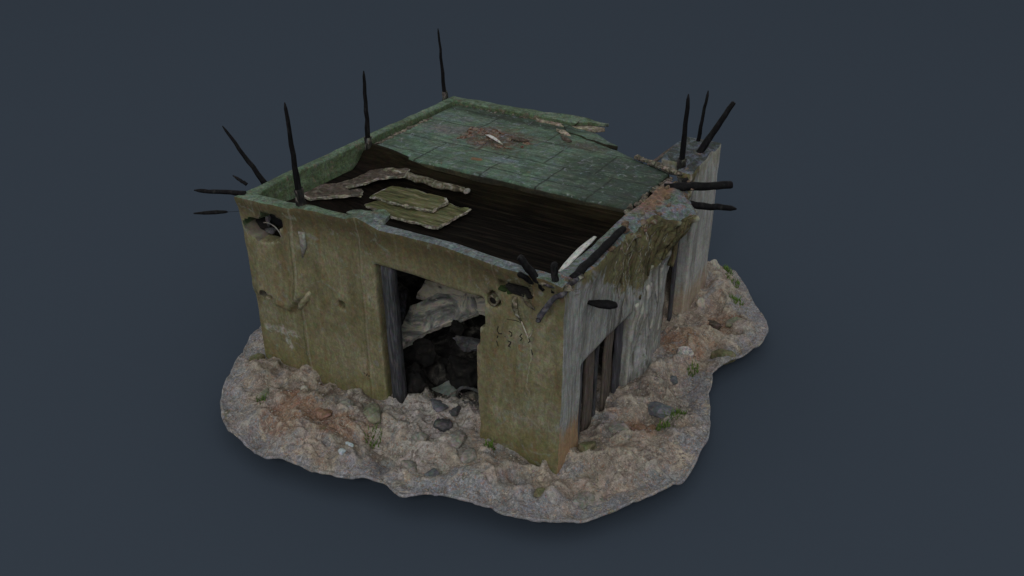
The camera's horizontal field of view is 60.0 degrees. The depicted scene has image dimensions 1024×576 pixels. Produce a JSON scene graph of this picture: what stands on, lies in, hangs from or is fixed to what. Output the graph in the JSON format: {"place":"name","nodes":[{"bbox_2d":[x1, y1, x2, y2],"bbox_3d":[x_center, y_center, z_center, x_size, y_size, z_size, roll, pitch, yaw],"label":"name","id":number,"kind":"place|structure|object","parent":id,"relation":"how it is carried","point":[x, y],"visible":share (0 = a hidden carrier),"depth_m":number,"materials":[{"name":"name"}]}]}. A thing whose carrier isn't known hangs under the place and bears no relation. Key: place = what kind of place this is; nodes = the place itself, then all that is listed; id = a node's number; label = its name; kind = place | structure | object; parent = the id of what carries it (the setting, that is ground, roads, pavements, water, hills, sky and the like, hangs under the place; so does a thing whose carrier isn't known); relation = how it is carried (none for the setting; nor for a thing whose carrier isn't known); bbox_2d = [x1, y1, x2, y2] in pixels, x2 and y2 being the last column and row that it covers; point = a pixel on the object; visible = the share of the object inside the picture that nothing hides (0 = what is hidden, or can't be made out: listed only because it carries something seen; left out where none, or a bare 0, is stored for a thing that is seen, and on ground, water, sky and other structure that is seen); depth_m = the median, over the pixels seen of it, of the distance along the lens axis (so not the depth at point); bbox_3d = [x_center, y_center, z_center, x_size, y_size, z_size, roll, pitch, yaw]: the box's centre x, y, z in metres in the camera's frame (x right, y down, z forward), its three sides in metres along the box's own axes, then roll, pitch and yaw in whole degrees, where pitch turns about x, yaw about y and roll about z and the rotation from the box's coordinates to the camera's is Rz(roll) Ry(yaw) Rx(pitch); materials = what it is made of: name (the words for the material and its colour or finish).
{"place":"outdoors","nodes":[
{"label":"outdoors","id":0,"kind":"place"},
{"bbox_2d":[220,261,768,522],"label":"ground","id":1,"kind":"structure","parent":0,"point":[436,371],"depth_m":13.88,"materials":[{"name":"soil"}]},
{"bbox_2d":[249,353,264,360],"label":"stone","id":2,"kind":"object","parent":1,"relation":"on","point":[257,356],"visible":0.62,"depth_m":15.61,"materials":[{"name":"green stone"}]},
{"bbox_2d":[257,388,268,398],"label":"stone","id":3,"kind":"object","parent":1,"relation":"on","point":[263,392],"visible":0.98,"depth_m":14.58,"materials":[{"name":"beige stone"}]},
{"bbox_2d":[300,385,309,389],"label":"stone","id":4,"kind":"object","parent":1,"relation":"on","point":[303,387],"visible":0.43,"depth_m":14.79,"materials":[{"name":"white stone"}]},
{"bbox_2d":[315,407,332,419],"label":"stone","id":5,"kind":"object","parent":1,"relation":"on","point":[322,414],"visible":1,"depth_m":14.08,"materials":[{"name":"brown stone"}]},
{"bbox_2d":[338,448,345,454],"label":"stone","id":6,"kind":"object","parent":1,"relation":"on","point":[341,451],"visible":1,"depth_m":13.18,"materials":[{"name":"white stone"}]},
{"bbox_2d":[340,398,353,409],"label":"stone","id":7,"kind":"object","parent":1,"relation":"on","point":[348,402],"visible":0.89,"depth_m":14.20,"materials":[{"name":"beige stone"}]},
{"bbox_2d":[363,402,380,423],"bbox_3d":[-2.227,2.003,14.110,0.279,0.271,0.513,-5,30,-9],"label":"stone","id":8,"kind":"object","parent":1,"relation":"on","point":[372,413],"visible":1,"depth_m":13.96,"materials":[{"name":"beige stone"}]},
{"bbox_2d":[364,424,381,448],"bbox_3d":[-2.172,2.303,13.797,0.302,0.350,0.285,16,33,26],"label":"grass tuft","id":9,"kind":"object","parent":1,"relation":"on","point":[376,441],"visible":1,"depth_m":13.79,"materials":[{"name":"green plant"}]},
{"bbox_2d":[401,460,417,471],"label":"stone","id":10,"kind":"object","parent":1,"relation":"on","point":[408,464],"visible":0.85,"depth_m":13.10,"materials":[{"name":"grey stone"}]},
{"bbox_2d":[405,362,426,393],"bbox_3d":[-1.646,1.583,14.802,0.468,0.598,0.564,6,41,-1],"label":"rubble block","id":11,"kind":"object","parent":1,"relation":"on","point":[415,378],"depth_m":14.58,"materials":[{"name":"black stone"}]},
{"bbox_2d":[403,337,436,366],"bbox_3d":[-1.615,1.081,15.006,0.550,0.529,0.528,-17,33,-27],"label":"rubble block","id":12,"kind":"object","parent":1,"relation":"on","point":[421,351],"depth_m":14.90,"materials":[{"name":"grey stone"}]},
{"bbox_2d":[402,293,478,348],"bbox_3d":[-1.383,0.558,15.146,1.602,0.651,0.682,-12,31,-20],"label":"fallen slab","id":13,"kind":"object","parent":12,"relation":"on","point":[430,314],"depth_m":15.09,"materials":[{"name":"grey concrete"}]},
{"bbox_2d":[416,280,484,315],"bbox_3d":[-0.556,-0.145,15.539,1.923,0.689,1.315,9,30,15],"label":"fallen slab","id":14,"kind":"object","parent":13,"relation":"on","point":[427,290],"depth_m":15.34,"materials":[{"name":"beige paint"}]},
{"bbox_2d":[411,431,428,441],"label":"stone","id":15,"kind":"object","parent":1,"relation":"on","point":[418,436],"visible":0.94,"depth_m":13.54,"materials":[{"name":"grey stone"}]},
{"bbox_2d":[424,468,439,476],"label":"stone","id":16,"kind":"object","parent":1,"relation":"on","point":[434,472],"visible":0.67,"depth_m":12.98,"materials":[{"name":"grey stone"}]},
{"bbox_2d":[430,398,448,411],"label":"stone","id":17,"kind":"object","parent":1,"relation":"on","point":[438,405],"visible":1,"depth_m":14.29,"materials":[{"name":"grey stone"}]},
{"bbox_2d":[433,418,452,431],"bbox_3d":[-1.084,2.166,13.965,0.304,0.226,0.248,-1,29,-2],"label":"stone","id":18,"kind":"object","parent":1,"relation":"on","point":[442,425],"visible":0.98,"depth_m":13.87,"materials":[{"name":"grey stone"}]},
{"bbox_2d":[432,380,459,396],"bbox_3d":[-1.049,1.659,14.960,0.432,0.212,0.518,-24,37,-36],"label":"stone","id":19,"kind":"object","parent":1,"relation":"on","point":[446,388],"visible":0.51,"depth_m":14.96,"materials":[{"name":"grey stone"}]},
{"bbox_2d":[449,405,460,416],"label":"stone","id":20,"kind":"object","parent":1,"relation":"on","point":[454,411],"visible":1,"depth_m":14.18,"materials":[{"name":"grey stone"}]},
{"bbox_2d":[450,429,465,449],"bbox_3d":[-0.872,2.361,13.585,0.306,0.203,0.487,4,29,7],"label":"stone","id":21,"kind":"object","parent":1,"relation":"on","point":[458,438],"visible":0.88,"depth_m":13.53,"materials":[{"name":"grey stone"}]},
{"bbox_2d":[445,355,477,391],"bbox_3d":[-0.669,1.432,14.891,0.831,0.627,0.674,-5,29,-21],"label":"rubble block","id":22,"kind":"object","parent":1,"relation":"on","point":[462,371],"depth_m":14.66,"materials":[{"name":"black stone"}]},
{"bbox_2d":[453,335,479,351],"bbox_3d":[-0.655,0.934,14.991,0.725,0.168,0.354,0,29,0],"label":"rubble block","id":23,"kind":"object","parent":22,"relation":"on","point":[467,344],"depth_m":14.93,"materials":[{"name":"stone"}]},
{"bbox_2d":[449,320,464,335],"bbox_3d":[-0.939,0.699,15.005,0.285,0.314,0.211,23,52,15],"label":"rubble block","id":24,"kind":"object","parent":23,"relation":"on","point":[457,327],"depth_m":14.91,"materials":[{"name":"grey stone"}]},
{"bbox_2d":[193,29,736,474],"bbox_3d":[-0.264,-1.289,15.508,7.498,4.990,6.712,16,33,26],"label":"ruined bunker","id":25,"kind":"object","parent":1,"relation":"on","point":[556,251],"visible":0.92,"depth_m":14.30,"materials":[{"name":"green concrete"}]},
{"bbox_2d":[304,183,362,200],"bbox_3d":[-3.090,-1.671,15.245,1.048,0.088,0.594,-6,30,-11],"label":"plank","id":26,"kind":"object","parent":25,"relation":"on","point":[329,191],"visible":0.96,"depth_m":15.13,"materials":[{"name":"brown wood"}]},
{"bbox_2d":[339,168,409,188],"bbox_3d":[-2.506,-1.983,15.790,1.396,0.158,0.632,-9,30,-16],"label":"plank","id":27,"kind":"object","parent":25,"relation":"on","point":[368,177],"visible":0.88,"depth_m":15.67,"materials":[{"name":"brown wood"}]},
{"bbox_2d":[364,200,470,229],"bbox_3d":[-1.635,-1.323,14.974,1.726,0.098,0.911,16,33,26],"label":"plank","id":28,"kind":"object","parent":25,"relation":"on","point":[441,217],"visible":0.65,"depth_m":14.76,"materials":[{"name":"green wood"}]},
{"bbox_2d":[369,186,448,212],"bbox_3d":[-1.744,-1.528,15.194,1.380,0.095,0.630,16,33,26],"label":"plank","id":29,"kind":"object","parent":28,"relation":"on","point":[411,198],"visible":1,"depth_m":15.13,"materials":[{"name":"green wood"}]},
{"bbox_2d":[383,167,469,193],"bbox_3d":[-1.511,-1.896,15.584,1.868,0.155,0.238,16,33,26],"label":"plank","id":30,"kind":"object","parent":25,"relation":"on","point":[428,181],"visible":0.98,"depth_m":15.49,"materials":[{"name":"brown wood"}]},
{"bbox_2d":[456,127,530,148],"bbox_3d":[-0.335,-2.840,16.839,1.460,0.142,0.814,16,33,26],"label":"pile of brick debris","id":31,"kind":"object","parent":25,"relation":"on","point":[495,132],"visible":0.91,"depth_m":16.87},
{"bbox_2d":[486,134,501,143],"bbox_3d":[-0.380,-2.812,16.630,0.122,0.099,0.580,-18,34,-29],"label":"curved strip","id":32,"kind":"object","parent":31,"relation":"on","point":[493,138],"visible":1,"depth_m":16.52,"materials":[{"name":"metal"}]},
{"bbox_2d":[511,136,528,141],"bbox_3d":[0.158,-2.784,16.734,0.354,0.118,0.116,12,31,9],"label":"scrap","id":33,"kind":"object","parent":25,"relation":"on","point":[518,139],"visible":1,"depth_m":16.70,"materials":[{"name":"brown fabric"}]},
{"bbox_2d":[556,129,570,135],"bbox_3d":[0.994,-3.005,17.137,0.138,0.086,0.429,-20,41,-31],"label":"scrap","id":34,"kind":"object","parent":25,"relation":"on","point":[563,132],"visible":0.99,"depth_m":17.09,"materials":[{"name":"beige wood"}]},
{"bbox_2d":[560,135,571,141],"bbox_3d":[1.019,-2.837,16.838,0.140,0.076,0.365,-16,39,-26],"label":"scrap","id":35,"kind":"object","parent":25,"relation":"on","point":[565,138],"visible":1,"depth_m":16.78,"materials":[{"name":"brown fabric"}]},
{"bbox_2d":[455,386,478,403],"bbox_3d":[-0.708,1.763,14.541,0.460,0.101,0.362,15,52,14],"label":"rim","id":36,"kind":"object","parent":1,"relation":"on","point":[459,389],"visible":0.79,"depth_m":14.57,"materials":[{"name":"rubber"}]},
{"bbox_2d":[460,448,476,462],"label":"stone","id":37,"kind":"object","parent":1,"relation":"on","point":[468,455],"visible":1,"depth_m":13.12,"materials":[{"name":"grey stone"}]},
{"bbox_2d":[483,439,494,450],"bbox_3d":[-0.342,2.372,13.351,0.192,0.229,0.257,-3,29,-6],"label":"grass tuft","id":38,"kind":"object","parent":1,"relation":"on","point":[490,443],"visible":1,"depth_m":13.34,"materials":[{"name":"green plant"}]},
{"bbox_2d":[533,487,544,496],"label":"stone","id":39,"kind":"object","parent":1,"relation":"on","point":[538,492],"visible":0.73,"depth_m":12.63,"materials":[{"name":"green stone"}]},
{"bbox_2d":[572,493,587,509],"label":"stone","id":40,"kind":"object","parent":1,"relation":"on","point":[580,500],"visible":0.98,"depth_m":12.61,"materials":[{"name":"grey stone"}]},
{"bbox_2d":[577,441,596,451],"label":"stone","id":41,"kind":"object","parent":1,"relation":"on","point":[585,446],"visible":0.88,"depth_m":13.40,"materials":[{"name":"stone"}]},
{"bbox_2d":[582,491,606,505],"bbox_3d":[1.165,3.066,12.806,0.454,0.102,0.263,13,32,22],"label":"stone","id":42,"kind":"object","parent":1,"relation":"on","point":[589,496],"visible":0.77,"depth_m":12.79,"materials":[{"name":"grey stone"}]},
{"bbox_2d":[608,421,630,439],"bbox_3d":[1.675,2.237,13.754,0.321,0.193,0.459,-12,31,-21],"label":"stone","id":43,"kind":"object","parent":1,"relation":"on","point":[614,427],"visible":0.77,"depth_m":13.74,"materials":[{"name":"grey stone"}]},
{"bbox_2d":[631,424,645,430],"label":"stone","id":44,"kind":"object","parent":1,"relation":"on","point":[638,427],"visible":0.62,"depth_m":14.00,"materials":[{"name":"brown stone"}]},
{"bbox_2d":[646,424,655,430],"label":"stone","id":45,"kind":"object","parent":1,"relation":"on","point":[652,426],"visible":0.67,"depth_m":14.07,"materials":[{"name":"brown stone"}]},
{"bbox_2d":[648,401,675,418],"bbox_3d":[2.405,1.983,14.312,0.516,0.179,0.330,16,33,26],"label":"stone","id":46,"kind":"object","parent":1,"relation":"on","point":[657,409],"visible":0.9,"depth_m":14.26,"materials":[{"name":"grey stone"}]},
{"bbox_2d":[656,419,669,430],"bbox_3d":[2.397,2.162,14.031,0.246,0.208,0.267,16,33,26],"label":"grass tuft","id":47,"kind":"object","parent":1,"relation":"on","point":[658,427],"visible":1,"depth_m":14.02,"materials":[{"name":"green plant"}]},
{"bbox_2d":[670,375,677,384],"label":"stone","id":48,"kind":"object","parent":1,"relation":"on","point":[674,380],"visible":1,"depth_m":15.19,"materials":[{"name":"grey stone"}]},
{"bbox_2d":[664,407,687,420],"bbox_3d":[2.602,2.015,14.155,0.378,0.298,0.322,7,30,13],"label":"grass tuft","id":49,"kind":"object","parent":1,"relation":"on","point":[678,411],"visible":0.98,"depth_m":14.09,"materials":[{"name":"green plant"}]},
{"bbox_2d":[676,346,693,357],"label":"stone","id":50,"kind":"object","parent":1,"relation":"on","point":[686,350],"visible":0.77,"depth_m":15.71,"materials":[{"name":"grey stone"}]},
{"bbox_2d":[688,360,698,376],"bbox_3d":[3.178,1.425,15.552,0.236,0.213,0.236,-21,35,-33],"label":"grass tuft","id":51,"kind":"object","parent":1,"relation":"on","point":[697,366],"visible":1,"depth_m":15.54,"materials":[{"name":"green plant"}]},
{"bbox_2d":[696,297,704,308],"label":"stone","id":52,"kind":"object","parent":1,"relation":"on","point":[700,302],"visible":1,"depth_m":17.10,"materials":[{"name":"beige stone"}]},
{"bbox_2d":[708,320,721,329],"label":"stone","id":53,"kind":"object","parent":1,"relation":"on","point":[715,325],"visible":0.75,"depth_m":16.64,"materials":[{"name":"brown stone"}]},
{"bbox_2d":[710,259,719,269],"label":"stone","id":54,"kind":"object","parent":1,"relation":"on","point":[714,262],"visible":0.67,"depth_m":17.97,"materials":[{"name":"beige stone"}]},
{"bbox_2d":[710,349,735,364],"bbox_3d":[3.785,1.207,15.887,0.452,0.250,0.274,0,29,0],"label":"stone","id":55,"kind":"object","parent":1,"relation":"on","point":[719,353],"visible":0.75,"depth_m":15.81,"materials":[{"name":"stone"}]},
{"bbox_2d":[722,264,732,275],"bbox_3d":[4.424,-0.367,18.183,0.266,0.239,0.252,-22,36,-34],"label":"grass tuft","id":56,"kind":"object","parent":1,"relation":"on","point":[727,268],"visible":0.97,"depth_m":18.16,"materials":[{"name":"green plant"}]},
{"bbox_2d":[726,272,741,287],"bbox_3d":[4.461,-0.175,17.916,0.331,0.330,0.368,16,33,26],"label":"grass tuft","id":57,"kind":"object","parent":1,"relation":"on","point":[737,283],"visible":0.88,"depth_m":17.91,"materials":[{"name":"green plant"}]},
{"bbox_2d":[726,316,743,327],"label":"stone","id":58,"kind":"object","parent":1,"relation":"on","point":[730,322],"visible":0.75,"depth_m":16.51,"materials":[{"name":"grey stone"}]},
{"bbox_2d":[729,293,742,305],"bbox_3d":[4.394,0.226,17.236,0.286,0.256,0.320,-12,31,-21],"label":"grass tuft","id":59,"kind":"object","parent":1,"relation":"on","point":[734,298],"visible":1,"depth_m":17.17,"materials":[{"name":"green plant"}]},
{"bbox_2d":[0,0,1023,575],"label":"floor","id":60,"kind":"structure","parent":0,"point":[866,396],"depth_m":19.59,"materials":[{"name":"grey concrete"}]}
]}

